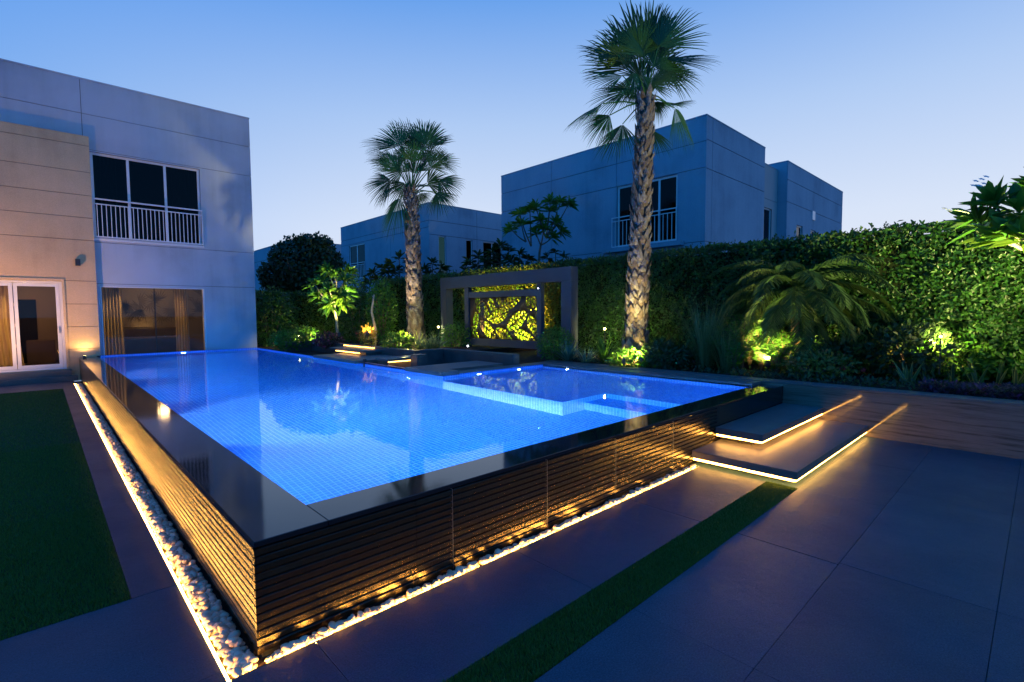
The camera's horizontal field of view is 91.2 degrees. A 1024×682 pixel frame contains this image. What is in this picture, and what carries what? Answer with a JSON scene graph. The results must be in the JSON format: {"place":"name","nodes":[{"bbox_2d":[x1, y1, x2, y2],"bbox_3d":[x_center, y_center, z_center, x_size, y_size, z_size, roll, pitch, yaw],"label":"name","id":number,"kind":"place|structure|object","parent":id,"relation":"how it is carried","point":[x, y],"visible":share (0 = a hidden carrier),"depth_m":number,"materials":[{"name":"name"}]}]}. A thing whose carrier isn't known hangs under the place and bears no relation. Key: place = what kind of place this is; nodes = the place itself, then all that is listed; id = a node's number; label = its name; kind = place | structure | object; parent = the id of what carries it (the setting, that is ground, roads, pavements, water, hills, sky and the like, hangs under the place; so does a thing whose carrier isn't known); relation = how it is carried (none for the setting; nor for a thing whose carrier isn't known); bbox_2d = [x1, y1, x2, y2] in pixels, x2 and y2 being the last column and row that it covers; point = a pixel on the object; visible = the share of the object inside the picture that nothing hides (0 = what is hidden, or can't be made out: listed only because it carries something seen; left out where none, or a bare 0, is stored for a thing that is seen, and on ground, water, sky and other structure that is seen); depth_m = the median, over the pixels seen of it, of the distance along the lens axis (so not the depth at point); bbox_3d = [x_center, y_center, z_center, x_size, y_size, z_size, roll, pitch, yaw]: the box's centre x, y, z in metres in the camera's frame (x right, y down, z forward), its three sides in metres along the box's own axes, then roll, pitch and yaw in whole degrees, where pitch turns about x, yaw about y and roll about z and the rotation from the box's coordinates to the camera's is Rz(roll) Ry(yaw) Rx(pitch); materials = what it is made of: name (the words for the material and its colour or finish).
{"place":"outdoors","nodes":[
{"label":"outdoors","id":0,"kind":"place"},
{"bbox_2d":[0,389,130,640],"bbox_3d":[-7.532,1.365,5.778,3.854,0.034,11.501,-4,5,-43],"label":"lawn grass","id":1,"kind":"structure","parent":0,"point":[93,522],"depth_m":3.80,"materials":[{"name":"green plant"}]},
{"bbox_2d":[254,242,341,290],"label":"neighbour house","id":2,"kind":"structure","parent":0,"point":[260,255],"depth_m":47.36,"materials":[{"name":"white paint"}]},
{"bbox_2d":[410,354,426,366],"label":"stone pier","id":3,"kind":"structure","parent":0,"point":[418,359],"depth_m":10.14,"materials":[{"name":"grey stone"}]},
{"bbox_2d":[407,331,433,349],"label":"striped grass","id":4,"kind":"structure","parent":0,"point":[417,344],"depth_m":12.55,"materials":[{"name":"green plant"}]},
{"bbox_2d":[340,202,501,296],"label":"neighbour house","id":5,"kind":"structure","parent":0,"point":[452,238],"depth_m":29.26,"materials":[{"name":"white paint"}]},
{"bbox_2d":[350,243,364,278],"bbox_3d":[-10.188,-5.248,33.209,0.060,2.270,2.250,-4,5,-43],"label":"window","id":6,"kind":"structure","parent":5,"relation":"in","point":[357,252],"depth_m":33.15,"materials":[{"name":"blue glass"}]},
{"bbox_2d":[438,236,445,263],"bbox_3d":[-3.876,-4.998,27.627,0.510,1.530,0.060,-4,5,-43],"label":"window","id":7,"kind":"structure","parent":5,"relation":"in","point":[442,240],"depth_m":27.66,"materials":[{"name":"glass"}]},
{"bbox_2d":[466,240,471,265],"bbox_3d":[-2.507,-5.067,28.914,0.470,1.500,0.060,-4,5,-43],"label":"window","id":8,"kind":"structure","parent":5,"relation":"in","point":[468,242],"depth_m":28.93,"materials":[{"name":"black glass"}]},
{"bbox_2d":[483,242,500,267],"bbox_3d":[-1.222,-5.146,30.121,1.460,1.500,0.060,-4,5,-43],"label":"window","id":9,"kind":"structure","parent":5,"relation":"in","point":[486,245],"depth_m":29.99,"materials":[{"name":"black glass"}]},
{"bbox_2d":[408,333,444,348],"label":"striped grass","id":10,"kind":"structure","parent":0,"point":[427,346],"depth_m":12.32,"materials":[{"name":"green plant"}]},
{"bbox_2d":[422,331,447,348],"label":"striped grass","id":11,"kind":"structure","parent":0,"point":[438,346],"depth_m":12.52,"materials":[{"name":"green plant"}]},
{"bbox_2d":[0,381,1023,681],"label":"paving","id":12,"kind":"structure","parent":0,"point":[866,559],"depth_m":2.88,"materials":[{"name":"stone"}]},
{"bbox_2d":[74,383,229,681],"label":"led strip","id":13,"kind":"object","parent":12,"relation":"attached to","point":[200,627],"visible":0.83,"depth_m":3.12,"materials":[{"name":"white plastic"}]},
{"bbox_2d":[73,381,695,679],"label":"pebbles","id":14,"kind":"object","parent":12,"relation":"in","point":[196,586],"visible":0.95,"depth_m":3.69,"materials":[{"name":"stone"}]},
{"bbox_2d":[232,666,243,677],"bbox_3d":[-1.263,1.529,2.313,0.071,0.038,0.047,13,-5,38],"label":"pebble","id":15,"kind":"object","parent":14,"relation":"on","point":[237,671],"visible":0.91,"depth_m":2.30,"materials":[{"name":"stone"}]},
{"bbox_2d":[242,662,252,671],"bbox_3d":[-1.244,1.527,2.352,0.053,0.033,0.047,-22,7,-25],"label":"pebble","id":16,"kind":"object","parent":14,"relation":"on","point":[246,666],"visible":0.91,"depth_m":2.34,"materials":[{"name":"stone"}]},
{"bbox_2d":[692,418,867,479],"bbox_3d":[3.275,1.210,5.947,2.715,0.148,1.026,-4,5,-43],"label":"floating step","id":17,"kind":"object","parent":12,"relation":"on","point":[799,451],"visible":0.76,"depth_m":5.40,"materials":[{"name":"stone"}]},
{"bbox_2d":[716,403,823,443],"bbox_3d":[3.301,1.031,6.312,2.162,0.162,0.516,-4,5,-43],"label":"floating step","id":18,"kind":"object","parent":17,"relation":"on","point":[765,424],"visible":0.99,"depth_m":5.99,"materials":[{"name":"stone"}]},
{"bbox_2d":[717,414,821,442],"bbox_3d":[3.303,1.039,6.319,2.145,0.020,0.498,-4,5,-43],"label":"led strip","id":19,"kind":"object","parent":18,"relation":"attached to","point":[758,441],"visible":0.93,"depth_m":5.65,"materials":[{"name":"white plastic"}]},
{"bbox_2d":[693,432,866,481],"bbox_3d":[3.278,1.225,5.954,2.698,0.022,1.008,-4,5,-43],"label":"led strip","id":20,"kind":"object","parent":17,"relation":"attached to","point":[778,477],"visible":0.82,"depth_m":5.03,"materials":[{"name":"white plastic"}]},
{"bbox_2d":[0,0,1023,250],"label":"sky","id":21,"kind":"structure","parent":0,"point":[898,106],"materials":[{"name":"blue"}]},
{"bbox_2d":[67,403,1020,679],"bbox_3d":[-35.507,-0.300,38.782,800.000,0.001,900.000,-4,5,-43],"label":"ground","id":22,"kind":"structure","parent":0,"point":[581,515],"depth_m":2.94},
{"bbox_2d":[0,58,256,385],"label":"villa","id":23,"kind":"object","parent":22,"relation":"on","point":[138,204],"visible":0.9,"depth_m":13.61,"materials":[{"name":"paint"}]},
{"bbox_2d":[18,299,37,362],"bbox_3d":[-14.015,-0.271,14.271,0.750,1.818,0.038,-4,5,-43],"label":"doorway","id":24,"kind":"structure","parent":23,"relation":"in","point":[26,308],"depth_m":14.36,"materials":[{"name":"brown glass"}]},
{"bbox_2d":[0,280,66,372],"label":"folding door","id":25,"kind":"structure","parent":23,"relation":"in","point":[12,289],"depth_m":12.21,"materials":[{"name":"white paint"}]},
{"bbox_2d":[89,152,201,245],"bbox_3d":[-10.091,-3.865,13.950,2.465,2.220,0.060,-4,5,-43],"label":"window","id":26,"kind":"structure","parent":23,"relation":"in","point":[112,177],"depth_m":13.87,"materials":[{"name":"black glass"}]},
{"bbox_2d":[153,288,203,352],"bbox_3d":[-10.038,-0.564,14.149,2.340,1.835,0.050,-4,5,-43],"label":"picture window","id":27,"kind":"structure","parent":23,"relation":"in","point":[153,288],"depth_m":14.12,"materials":[{"name":"brown metal"}]},
{"bbox_2d":[256,231,346,296],"bbox_3d":[-10.493,-2.620,25.117,4.205,5.765,3.049,-2,4,-23],"label":"round tree","id":28,"kind":"object","parent":22,"relation":"on","point":[288,268],"visible":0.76,"depth_m":24.38,"materials":[{"name":"green plant"}]},
{"bbox_2d":[361,262,400,287],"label":"rosette plant","id":29,"kind":"object","parent":22,"relation":"on","point":[372,273],"visible":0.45,"depth_m":22.91,"materials":[{"name":"green plant"}]},
{"bbox_2d":[377,249,406,279],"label":"rosette plant","id":30,"kind":"object","parent":22,"relation":"on","point":[388,263],"visible":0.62,"depth_m":22.14,"materials":[{"name":"green plant"}]},
{"bbox_2d":[79,348,782,656],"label":"swimming pool","id":31,"kind":"structure","parent":22,"relation":"in","point":[280,566],"depth_m":3.34,"materials":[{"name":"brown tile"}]},
{"bbox_2d":[313,353,391,363],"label":"deck slab","id":32,"kind":"structure","parent":31,"relation":"in","point":[350,358],"depth_m":11.49,"materials":[{"name":"stone"}]},
{"bbox_2d":[330,346,381,354],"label":"garden steps","id":33,"kind":"structure","parent":32,"relation":"on","point":[363,351],"depth_m":12.36,"materials":[{"name":"stone"}]},
{"bbox_2d":[363,359,404,369],"bbox_3d":[-2.532,0.650,9.991,0.050,0.480,1.730,-4,5,-43],"label":"glass panel","id":34,"kind":"object","parent":31,"relation":"attached to","point":[364,362],"visible":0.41,"depth_m":10.09,"materials":[{"name":"glass"}]},
{"bbox_2d":[99,349,746,504],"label":"water","id":35,"kind":"structure","parent":31,"relation":"in","point":[305,430],"depth_m":5.82,"materials":[{"name":"blue liquid"}]},
{"bbox_2d":[405,361,502,375],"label":"deck slab","id":36,"kind":"structure","parent":31,"relation":"in","point":[446,369],"depth_m":9.24,"materials":[{"name":"stone"}]},
{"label":"sunken floor","id":37,"kind":"structure","parent":31,"relation":"in","visible":0},
{"bbox_2d":[375,355,410,367],"bbox_3d":[-2.366,0.603,10.667,0.900,0.527,0.510,-4,5,-43],"label":"sunken bench","id":38,"kind":"object","parent":37,"relation":"on","point":[386,360],"visible":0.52,"depth_m":10.44,"materials":[{"name":"stone"}]},
{"bbox_2d":[421,256,451,278],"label":"rosette plant","id":39,"kind":"object","parent":22,"relation":"on","point":[445,268],"visible":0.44,"depth_m":20.41,"materials":[{"name":"green plant"}]},
{"bbox_2d":[460,249,496,273],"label":"rosette plant","id":40,"kind":"object","parent":22,"relation":"on","point":[467,261],"visible":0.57,"depth_m":18.34,"materials":[{"name":"green plant"}]},
{"bbox_2d":[478,238,523,268],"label":"rosette plant","id":41,"kind":"object","parent":22,"relation":"on","point":[499,255],"visible":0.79,"depth_m":17.56,"materials":[{"name":"green plant"}]},
{"bbox_2d":[500,247,536,272],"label":"rosette plant","id":42,"kind":"object","parent":22,"relation":"on","point":[524,256],"visible":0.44,"depth_m":16.82,"materials":[{"name":"green plant"}]},
{"bbox_2d":[501,192,579,262],"bbox_3d":[0.947,-2.102,16.607,2.636,5.558,0.940,0,3,1],"label":"loose tree","id":43,"kind":"object","parent":22,"relation":"on","point":[533,205],"visible":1,"depth_m":16.46,"materials":[{"name":"green plant"}]},
{"bbox_2d":[539,248,568,263],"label":"rosette plant","id":44,"kind":"object","parent":22,"relation":"on","point":[553,250],"visible":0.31,"depth_m":15.85,"materials":[{"name":"green plant"}]},
{"bbox_2d":[257,338,1021,397],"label":"bed soil","id":45,"kind":"structure","parent":22,"relation":"on","point":[528,356],"depth_m":10.02,"materials":[{"name":"brown soil"}]},
{"bbox_2d":[255,285,298,346],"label":"tall shrub","id":46,"kind":"object","parent":45,"relation":"on","point":[266,300],"visible":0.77,"depth_m":17.06,"materials":[{"name":"green plant"}]},
{"bbox_2d":[267,329,310,350],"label":"shrub","id":47,"kind":"object","parent":45,"relation":"on","point":[280,337],"visible":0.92,"depth_m":14.98,"materials":[{"name":"green plant"}]},
{"bbox_2d":[292,325,318,340],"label":"shrub","id":48,"kind":"object","parent":45,"relation":"on","point":[308,330],"visible":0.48,"depth_m":16.13,"materials":[{"name":"green plant"}]},
{"bbox_2d":[255,288,375,344],"bbox_3d":[-8.030,-0.971,19.945,5.694,2.213,1.216,-4,5,-43],"label":"hedge","id":49,"kind":"object","parent":45,"relation":"on","point":[309,314],"visible":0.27,"depth_m":19.58,"materials":[{"name":"green plant"}]},
{"bbox_2d":[311,331,344,349],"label":"purple shrub","id":50,"kind":"object","parent":45,"relation":"on","point":[328,343],"visible":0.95,"depth_m":14.15,"materials":[{"name":"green plant"}]},
{"bbox_2d":[303,260,358,342],"bbox_3d":[-5.277,-1.099,14.491,1.687,2.532,1.565,-1,3,-11],"label":"plumeria tree","id":51,"kind":"object","parent":45,"relation":"on","point":[325,269],"visible":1,"depth_m":14.27,"materials":[{"name":"green plant"}]},
{"bbox_2d":[332,276,381,342],"bbox_3d":[-5.051,-0.975,16.436,1.604,2.338,1.571,-4,5,-43],"label":"tall shrub","id":52,"kind":"object","parent":45,"relation":"on","point":[354,329],"visible":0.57,"depth_m":16.23,"materials":[{"name":"green plant"}]},
{"bbox_2d":[355,323,377,345],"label":"shrub","id":53,"kind":"object","parent":45,"relation":"on","point":[364,340],"visible":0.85,"depth_m":13.54,"materials":[{"name":"green plant"}]},
{"bbox_2d":[370,294,376,345],"bbox_3d":[-3.989,-0.591,14.461,0.169,1.506,0.095,-1,3,-18],"label":"slender trunk","id":54,"kind":"object","parent":45,"relation":"on","point":[373,320],"visible":0.77,"depth_m":14.43,"materials":[{"name":"grey plant"}]},
{"bbox_2d":[365,275,398,343],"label":"tall shrub","id":55,"kind":"object","parent":45,"relation":"on","point":[381,327],"visible":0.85,"depth_m":15.35,"materials":[{"name":"green plant"}]},
{"bbox_2d":[380,330,416,348],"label":"shrub","id":56,"kind":"object","parent":45,"relation":"on","point":[396,337],"visible":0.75,"depth_m":12.48,"materials":[{"name":"green plant"}]},
{"bbox_2d":[284,341,518,365],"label":"planter wall","id":57,"kind":"structure","parent":45,"relation":"on","point":[442,355],"depth_m":11.51,"materials":[{"name":"stone"}]},
{"bbox_2d":[360,118,466,346],"bbox_3d":[-2.849,-3.180,14.502,2.954,6.688,1.859,-2,4,-23],"label":"fan palm","id":58,"kind":"object","parent":45,"relation":"on","point":[409,191],"visible":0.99,"depth_m":14.01,"materials":[{"name":"green plant"}]},
{"bbox_2d":[439,321,471,346],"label":"shrub","id":59,"kind":"object","parent":45,"relation":"on","point":[452,340],"visible":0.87,"depth_m":13.84,"materials":[{"name":"green plant"}]},
{"bbox_2d":[440,266,577,358],"bbox_3d":[-0.309,-0.693,13.173,0.240,2.160,5.030,-4,5,-43],"label":"portal frame","id":60,"kind":"object","parent":45,"relation":"on","point":[567,277],"visible":0.73,"depth_m":12.13,"materials":[{"name":"concrete"}]},
{"bbox_2d":[464,283,543,356],"bbox_3d":[-0.279,-0.526,13.093,0.120,1.837,2.960,-4,5,-43],"label":"leaf screen","id":61,"kind":"object","parent":60,"relation":"attached to","point":[470,310],"visible":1,"depth_m":12.94,"materials":[{"name":"metal"}]},
{"bbox_2d":[535,325,575,360],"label":"shrub","id":62,"kind":"object","parent":45,"relation":"on","point":[554,346],"visible":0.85,"depth_m":10.89,"materials":[{"name":"green plant"}]},
{"bbox_2d":[552,335,582,360],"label":"spiky plant","id":63,"kind":"object","parent":45,"relation":"on","point":[568,354],"visible":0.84,"depth_m":10.55,"materials":[{"name":"green plant"}]},
{"bbox_2d":[574,347,598,362],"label":"spiky plant","id":64,"kind":"object","parent":45,"relation":"on","point":[590,355],"visible":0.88,"depth_m":10.13,"materials":[{"name":"green plant"}]},
{"bbox_2d":[580,335,621,362],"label":"spiky plant","id":65,"kind":"object","parent":45,"relation":"on","point":[604,353],"visible":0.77,"depth_m":10.33,"materials":[{"name":"green plant"}]},
{"bbox_2d":[607,346,652,367],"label":"shrub","id":66,"kind":"object","parent":45,"relation":"on","point":[634,352],"visible":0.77,"depth_m":9.46,"materials":[{"name":"green plant"}]},
{"bbox_2d":[565,0,721,364],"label":"fan palm","id":67,"kind":"object","parent":45,"relation":"on","point":[652,39],"visible":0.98,"depth_m":9.97,"materials":[{"name":"green plant"}]},
{"bbox_2d":[639,338,694,369],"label":"shrub","id":68,"kind":"object","parent":45,"relation":"on","point":[670,346],"visible":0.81,"depth_m":9.22,"materials":[{"name":"green plant"}]},
{"bbox_2d":[659,334,696,360],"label":"fern","id":69,"kind":"object","parent":45,"relation":"on","point":[675,359],"visible":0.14,"depth_m":9.65,"materials":[{"name":"green plant"}]},
{"bbox_2d":[371,209,1023,382],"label":"hedge","id":70,"kind":"object","parent":45,"relation":"on","point":[953,286],"visible":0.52,"depth_m":9.18,"materials":[{"name":"green plant"}]},
{"bbox_2d":[671,293,744,370],"bbox_3d":[3.490,-0.224,9.040,1.580,1.501,1.699,-1,3,-16],"label":"tall grass clump","id":71,"kind":"object","parent":45,"relation":"on","point":[704,356],"visible":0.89,"depth_m":8.87,"materials":[{"name":"green plant"}]},
{"bbox_2d":[686,315,737,367],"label":"mounded shrub","id":72,"kind":"object","parent":45,"relation":"on","point":[724,326],"visible":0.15,"depth_m":9.32,"materials":[{"name":"green plant"}]},
{"bbox_2d":[692,318,760,372],"bbox_3d":[3.748,0.013,8.705,1.312,1.062,1.324,0,3,14],"label":"tall grass clump","id":73,"kind":"object","parent":45,"relation":"on","point":[723,362],"visible":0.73,"depth_m":8.60,"materials":[{"name":"green plant"}]},
{"bbox_2d":[705,338,757,370],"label":"wispy shrub","id":74,"kind":"object","parent":45,"relation":"on","point":[733,353],"visible":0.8,"depth_m":8.52,"materials":[{"name":"green plant"}]},
{"bbox_2d":[719,314,764,368],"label":"wispy shrub","id":75,"kind":"object","parent":45,"relation":"on","point":[749,334],"visible":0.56,"depth_m":8.73,"materials":[{"name":"green plant"}]},
{"bbox_2d":[572,356,919,390],"bbox_3d":[3.397,0.469,8.816,0.948,0.168,5.866,-4,5,-43],"label":"bed ground cover","id":76,"kind":"object","parent":45,"relation":"on","point":[886,382],"visible":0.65,"depth_m":7.65,"materials":[{"name":"green plant"}]},
{"bbox_2d":[728,308,770,368],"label":"wispy shrub","id":77,"kind":"object","parent":45,"relation":"on","point":[751,354],"visible":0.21,"depth_m":9.19,"materials":[{"name":"green plant"}]},
{"bbox_2d":[748,327,785,369],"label":"wispy shrub","id":78,"kind":"object","parent":45,"relation":"on","point":[761,363],"visible":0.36,"depth_m":8.87,"materials":[{"name":"green plant"}]},
{"bbox_2d":[752,343,795,372],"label":"wispy shrub","id":79,"kind":"object","parent":45,"relation":"on","point":[775,356],"visible":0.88,"depth_m":8.27,"materials":[{"name":"green plant"}]},
{"bbox_2d":[768,329,808,369],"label":"wispy shrub","id":80,"kind":"object","parent":45,"relation":"on","point":[785,341],"visible":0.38,"depth_m":8.79,"materials":[{"name":"green plant"}]},
{"bbox_2d":[707,254,900,375],"bbox_3d":[5.117,-0.450,9.002,2.994,2.122,3.055,-4,5,-43],"label":"feather palm","id":81,"kind":"object","parent":45,"relation":"on","point":[798,289],"visible":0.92,"depth_m":8.35,"materials":[{"name":"green plant"}]},
{"bbox_2d":[780,324,834,367],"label":"mounded shrub","id":82,"kind":"object","parent":45,"relation":"on","point":[809,340],"visible":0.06,"depth_m":9.18,"materials":[{"name":"green plant"}]},
{"bbox_2d":[771,348,861,379],"bbox_3d":[4.835,0.389,8.010,1.205,0.572,1.249,-4,5,-43],"label":"shrub","id":83,"kind":"object","parent":45,"relation":"on","point":[801,367],"visible":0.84,"depth_m":7.78,"materials":[{"name":"green plant"}]},
{"bbox_2d":[805,336,862,375],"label":"shrub","id":84,"kind":"object","parent":45,"relation":"on","point":[834,347],"visible":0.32,"depth_m":8.13,"materials":[{"name":"green plant"}]},
{"bbox_2d":[833,326,871,375],"bbox_3d":[5.574,0.169,8.216,0.646,0.846,0.618,-1,3,-14],"label":"croton","id":85,"kind":"object","parent":45,"relation":"on","point":[858,349],"visible":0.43,"depth_m":8.13,"materials":[{"name":"green plant"}]},
{"bbox_2d":[852,322,892,374],"bbox_3d":[5.836,0.176,8.148,0.606,0.977,0.593,-4,5,-43],"label":"croton","id":86,"kind":"object","parent":45,"relation":"on","point":[871,371],"visible":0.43,"depth_m":8.07,"materials":[{"name":"green plant"}]},
{"bbox_2d":[893,360,924,383],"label":"snake plant","id":87,"kind":"object","parent":45,"relation":"on","point":[906,374],"visible":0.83,"depth_m":7.22,"materials":[{"name":"green plant"}]},
{"bbox_2d":[861,319,966,380],"bbox_3d":[6.144,0.167,7.717,1.286,1.012,1.282,-4,5,-43],"label":"shrub","id":88,"kind":"object","parent":45,"relation":"on","point":[893,338],"visible":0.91,"depth_m":7.48,"materials":[{"name":"green plant"}]},
{"bbox_2d":[942,361,953,381],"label":"snake plant","id":89,"kind":"object","parent":45,"relation":"on","point":[951,375],"visible":0.66,"depth_m":7.31,"materials":[{"name":"green plant"}]},
{"bbox_2d":[904,334,1002,382],"bbox_3d":[6.667,0.279,7.624,1.105,0.805,1.124,-1,3,-11],"label":"shrub","id":90,"kind":"object","parent":45,"relation":"on","point":[973,351],"visible":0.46,"depth_m":7.30,"materials":[{"name":"green plant"}]},
{"bbox_2d":[918,375,1023,399],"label":"purple ground cover","id":91,"kind":"object","parent":45,"relation":"on","point":[1008,390],"visible":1,"depth_m":6.07,"materials":[{"name":"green plant"}]},
{"bbox_2d":[962,361,988,382],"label":"snake plant","id":92,"kind":"object","parent":45,"relation":"on","point":[973,377],"visible":0.74,"depth_m":7.18,"materials":[{"name":"green plant"}]},
{"bbox_2d":[938,175,1023,252],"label":"plumeria tree","id":93,"kind":"object","parent":45,"relation":"on","point":[1001,230],"visible":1,"depth_m":6.23,"materials":[{"name":"green plant"}]},
{"bbox_2d":[973,337,1023,383],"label":"shrub","id":94,"kind":"object","parent":45,"relation":"on","point":[1017,364],"visible":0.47,"depth_m":7.20,"materials":[{"name":"green plant"}]},
{"bbox_2d":[996,360,1007,382],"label":"snake plant","id":95,"kind":"object","parent":45,"relation":"on","point":[1000,377],"visible":0.94,"depth_m":7.19,"materials":[{"name":"green plant"}]},
{"bbox_2d":[1012,366,1023,384],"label":"snake plant","id":96,"kind":"object","parent":45,"relation":"on","point":[1015,376],"visible":0.83,"depth_m":7.06,"materials":[{"name":"green plant"}]},
{"bbox_2d":[545,360,1023,459],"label":"deck","id":97,"kind":"structure","parent":22,"relation":"on","point":[987,425],"depth_m":6.14,"materials":[{"name":"wood"}]},
{"bbox_2d":[441,481,796,681],"bbox_3d":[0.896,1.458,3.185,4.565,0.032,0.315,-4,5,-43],"label":"grass strip","id":98,"kind":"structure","parent":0,"point":[739,510],"depth_m":2.92,"materials":[{"name":"green plant"}]},
{"bbox_2d":[501,114,842,266],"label":"neighbour house","id":99,"kind":"structure","parent":0,"point":[723,183],"depth_m":18.36,"materials":[{"name":"white paint"}]},
{"bbox_2d":[618,174,677,246],"bbox_3d":[4.669,-4.437,17.365,0.060,2.160,2.360,-4,5,-43],"label":"window","id":100,"kind":"structure","parent":99,"relation":"in","point":[664,195],"depth_m":17.01,"materials":[{"name":"black glass"}]},
{"bbox_2d":[763,208,770,239],"bbox_3d":[9.940,-4.312,20.016,1.750,2.050,0.060,-4,5,-43],"label":"window","id":101,"kind":"structure","parent":99,"relation":"in","point":[767,212],"depth_m":20.41,"materials":[{"name":"black glass"}]},
{"label":"pebble","id":102,"kind":"object","parent":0,"visible":0},
{"bbox_2d":[280,643,293,651],"bbox_3d":[-1.105,1.505,2.466,0.070,0.037,0.045,-2,-3,5],"label":"pebble","id":103,"kind":"object","parent":102,"relation":"on","point":[286,647],"visible":1,"depth_m":2.45,"materials":[{"name":"stone"}]},
{"bbox_3d":[0.361,1.439,3.795,4.479,0.013,0.009,-4,5,-43],"label":"led strip","id":104,"kind":"object","parent":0,"visible":0},
{"bbox_2d":[231,466,698,680],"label":"strip profile","id":105,"kind":"object","parent":104,"relation":"on","point":[430,589],"visible":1,"depth_m":2.93,"materials":[{"name":"grey paint"}]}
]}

